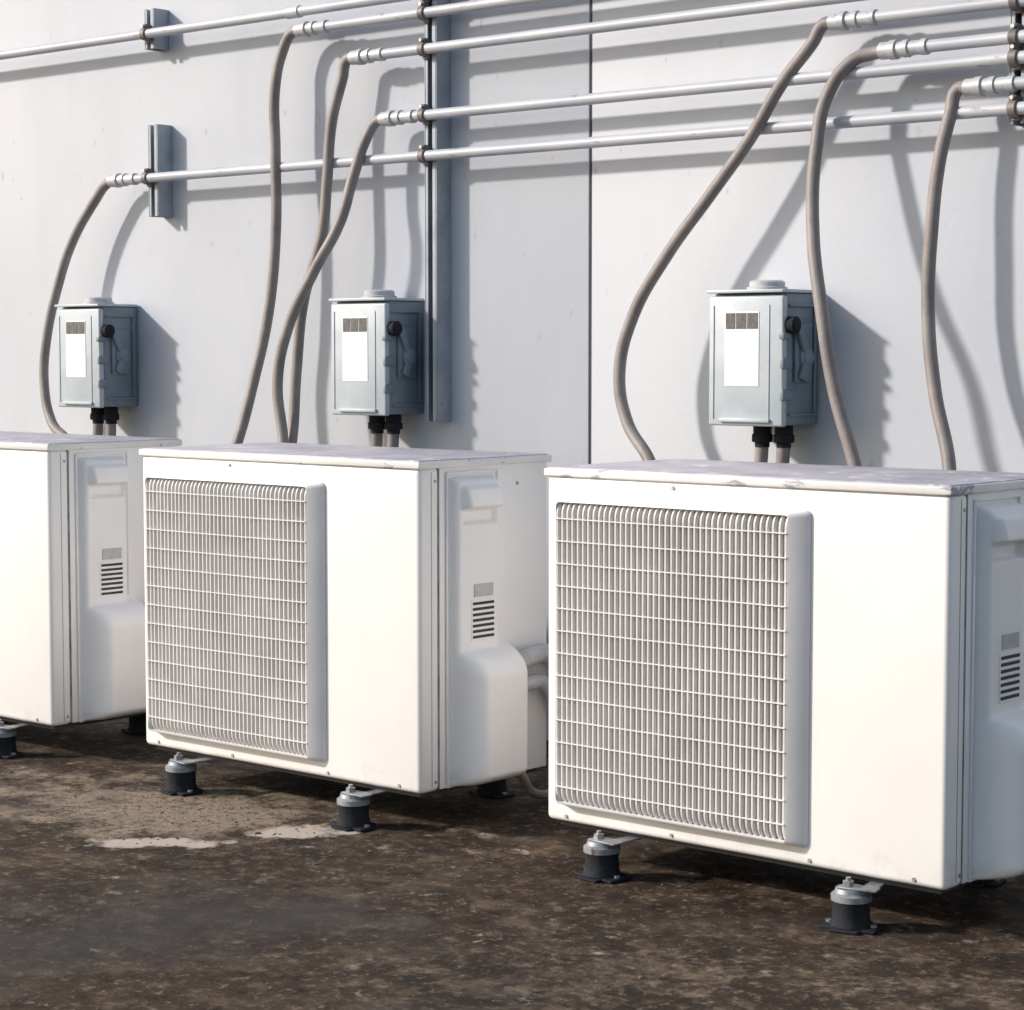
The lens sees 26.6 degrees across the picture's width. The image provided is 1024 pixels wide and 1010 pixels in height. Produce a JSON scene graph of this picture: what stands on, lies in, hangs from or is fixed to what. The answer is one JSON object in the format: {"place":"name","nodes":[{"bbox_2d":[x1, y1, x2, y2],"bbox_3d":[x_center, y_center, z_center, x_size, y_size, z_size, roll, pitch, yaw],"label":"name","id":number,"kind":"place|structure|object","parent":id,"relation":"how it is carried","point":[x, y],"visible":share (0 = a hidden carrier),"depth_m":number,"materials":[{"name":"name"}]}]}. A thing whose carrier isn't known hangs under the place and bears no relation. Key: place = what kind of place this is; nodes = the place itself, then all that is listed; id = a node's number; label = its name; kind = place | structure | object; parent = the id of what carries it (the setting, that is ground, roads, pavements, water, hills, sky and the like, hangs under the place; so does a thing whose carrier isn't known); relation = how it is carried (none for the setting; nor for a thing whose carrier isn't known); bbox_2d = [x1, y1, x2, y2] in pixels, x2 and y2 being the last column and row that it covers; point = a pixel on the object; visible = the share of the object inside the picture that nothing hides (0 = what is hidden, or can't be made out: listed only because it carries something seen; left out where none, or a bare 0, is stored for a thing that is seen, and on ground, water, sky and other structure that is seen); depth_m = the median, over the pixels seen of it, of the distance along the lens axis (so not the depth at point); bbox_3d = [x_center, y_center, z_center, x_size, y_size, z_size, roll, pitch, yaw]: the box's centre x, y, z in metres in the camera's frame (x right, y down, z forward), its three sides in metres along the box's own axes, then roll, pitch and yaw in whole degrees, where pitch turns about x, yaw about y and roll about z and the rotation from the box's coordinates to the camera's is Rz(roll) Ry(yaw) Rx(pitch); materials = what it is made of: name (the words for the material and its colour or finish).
{"place":"outdoors","nodes":[
{"label":"outdoors","id":0,"kind":"place"},
{"bbox_2d":[0,0,1023,740],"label":"wall panels","id":1,"kind":"object","parent":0,"point":[190,278],"depth_m":5.42,"materials":[{"name":"white metal"}]},
{"bbox_2d":[0,717,1023,1009],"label":"ground","id":2,"kind":"structure","parent":0,"point":[760,941],"depth_m":3.81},
{"bbox_2d":[0,431,181,758],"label":"air conditioner outdoor unit","id":3,"kind":"object","parent":2,"relation":"on","point":[72,613],"visible":0.81,"depth_m":5.23,"materials":[{"name":"white paint"}]},
{"bbox_2d":[139,442,551,831],"bbox_3d":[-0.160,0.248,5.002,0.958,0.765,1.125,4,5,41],"label":"air conditioner outdoor unit","id":4,"kind":"object","parent":2,"relation":"on","point":[373,617],"visible":0.92,"depth_m":4.55,"materials":[{"name":"white paint"}]},
{"bbox_2d":[0,728,1009,1009],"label":"grit","id":5,"kind":"object","parent":2,"relation":"on","point":[296,858],"visible":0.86,"depth_m":4.36,"materials":[{"name":"gravel"}]},
{"bbox_2d":[544,459,1023,934],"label":"air conditioner outdoor unit","id":6,"kind":"object","parent":2,"relation":"on","point":[819,668],"visible":1,"depth_m":3.77,"materials":[{"name":"white paint"}]},
{"bbox_3d":[-2.084,-2.478,12.479,33.800,5.170,7.980,4,5,41],"label":"wall","id":7,"kind":"object","parent":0,"visible":0},
{"bbox_2d":[55,297,137,435],"bbox_3d":[-1.250,-0.269,6.431,0.225,0.692,0.225,4,5,41],"label":"electrical disconnect box","id":8,"kind":"object","parent":7,"relation":"attached to","point":[97,357],"visible":0.49,"depth_m":6.40,"materials":[{"name":"paint"}]},
{"bbox_2d":[57,309,103,407],"bbox_3d":[-1.274,-0.433,6.407,0.201,0.290,0.018,4,5,41],"label":"door","id":9,"kind":"structure","parent":8,"relation":"in","point":[73,389],"depth_m":6.38,"materials":[{"name":"paint"}]},
{"bbox_2d":[144,8,168,51],"bbox_3d":[-1.027,-1.373,6.273,0.044,0.115,0.055,4,5,41],"label":"strut channel","id":10,"kind":"object","parent":7,"relation":"attached to","point":[155,17],"visible":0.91,"depth_m":6.26,"materials":[{"name":"metal"}]},
{"bbox_2d":[148,124,172,217],"bbox_3d":[-1.020,-0.969,6.296,0.044,0.264,0.055,4,5,41],"label":"strut channel","id":11,"kind":"object","parent":7,"relation":"attached to","point":[160,160],"visible":0.97,"depth_m":6.28,"materials":[{"name":"metal"}]},
{"bbox_2d":[329,290,423,446],"bbox_3d":[-0.371,-0.215,5.668,0.225,0.692,0.225,4,5,41],"label":"electrical disconnect box","id":12,"kind":"object","parent":7,"relation":"attached to","point":[377,356],"visible":0.57,"depth_m":5.63,"materials":[{"name":"paint"}]},
{"bbox_2d":[331,303,389,415],"bbox_3d":[-0.395,-0.379,5.645,0.201,0.290,0.018,4,5,41],"label":"door","id":13,"kind":"structure","parent":12,"relation":"in","point":[348,394],"depth_m":5.62,"materials":[{"name":"paint"}]},
{"bbox_2d":[424,0,451,421],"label":"strut channel","id":14,"kind":"object","parent":7,"relation":"attached to","point":[438,340],"visible":1,"depth_m":5.58,"materials":[{"name":"metal"}]},
{"bbox_2d":[0,0,429,59],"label":"electrical conduit","id":15,"kind":"object","parent":14,"relation":"attached to","point":[146,33],"visible":1,"depth_m":6.09,"materials":[{"name":"metal"}]},
{"bbox_2d":[231,0,553,443],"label":"electrical conduit","id":16,"kind":"object","parent":14,"relation":"attached to","point":[424,12],"visible":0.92,"depth_m":5.88,"materials":[{"name":"metal"}]},
{"bbox_2d":[288,0,865,442],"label":"electrical conduit","id":17,"kind":"object","parent":14,"relation":"attached to","point":[424,48],"visible":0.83,"depth_m":5.52,"materials":[{"name":"metal"}]},
{"bbox_2d":[272,44,1023,442],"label":"electrical conduit","id":18,"kind":"object","parent":14,"relation":"attached to","point":[1012,58],"visible":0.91,"depth_m":5.29,"materials":[{"name":"metal"}]},
{"bbox_2d":[589,0,592,463],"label":"joint trim","id":19,"kind":"structure","parent":7,"relation":"attached to","point":[590,414],"depth_m":5.30,"materials":[{"name":"white metal"}]},
{"bbox_2d":[707,280,817,462],"bbox_3d":[0.550,-0.158,4.870,0.225,0.692,0.225,4,5,41],"label":"electrical disconnect box","id":20,"kind":"object","parent":7,"relation":"attached to","point":[763,363],"visible":0.56,"depth_m":4.84,"materials":[{"name":"paint"}]},
{"bbox_2d":[709,295,786,426],"bbox_3d":[0.526,-0.321,4.846,0.201,0.290,0.018,4,5,41],"label":"door","id":21,"kind":"structure","parent":20,"relation":"in","point":[745,402],"depth_m":4.82,"materials":[{"name":"paint"}]},
{"bbox_2d":[1008,7,1023,126],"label":"strut channel","id":22,"kind":"object","parent":7,"relation":"attached to","point":[1017,18],"visible":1,"depth_m":4.48,"materials":[{"name":"metal"}]},
{"bbox_2d":[39,95,1023,433],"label":"electrical conduit","id":23,"kind":"object","parent":22,"relation":"attached to","point":[1013,109],"visible":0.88,"depth_m":5.43,"materials":[{"name":"metal"}]},
{"bbox_2d":[613,0,1023,460],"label":"electrical conduit","id":24,"kind":"object","parent":22,"relation":"attached to","point":[843,21],"visible":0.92,"depth_m":4.86,"materials":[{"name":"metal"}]},
{"bbox_2d":[806,23,1023,465],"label":"electrical conduit","id":25,"kind":"object","parent":22,"relation":"attached to","point":[898,49],"visible":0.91,"depth_m":4.62,"materials":[{"name":"metal"}]},
{"bbox_2d":[921,75,1023,469],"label":"electrical conduit","id":26,"kind":"object","parent":22,"relation":"attached to","point":[980,86],"visible":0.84,"depth_m":4.54,"materials":[{"name":"grey plastic"}]}
]}

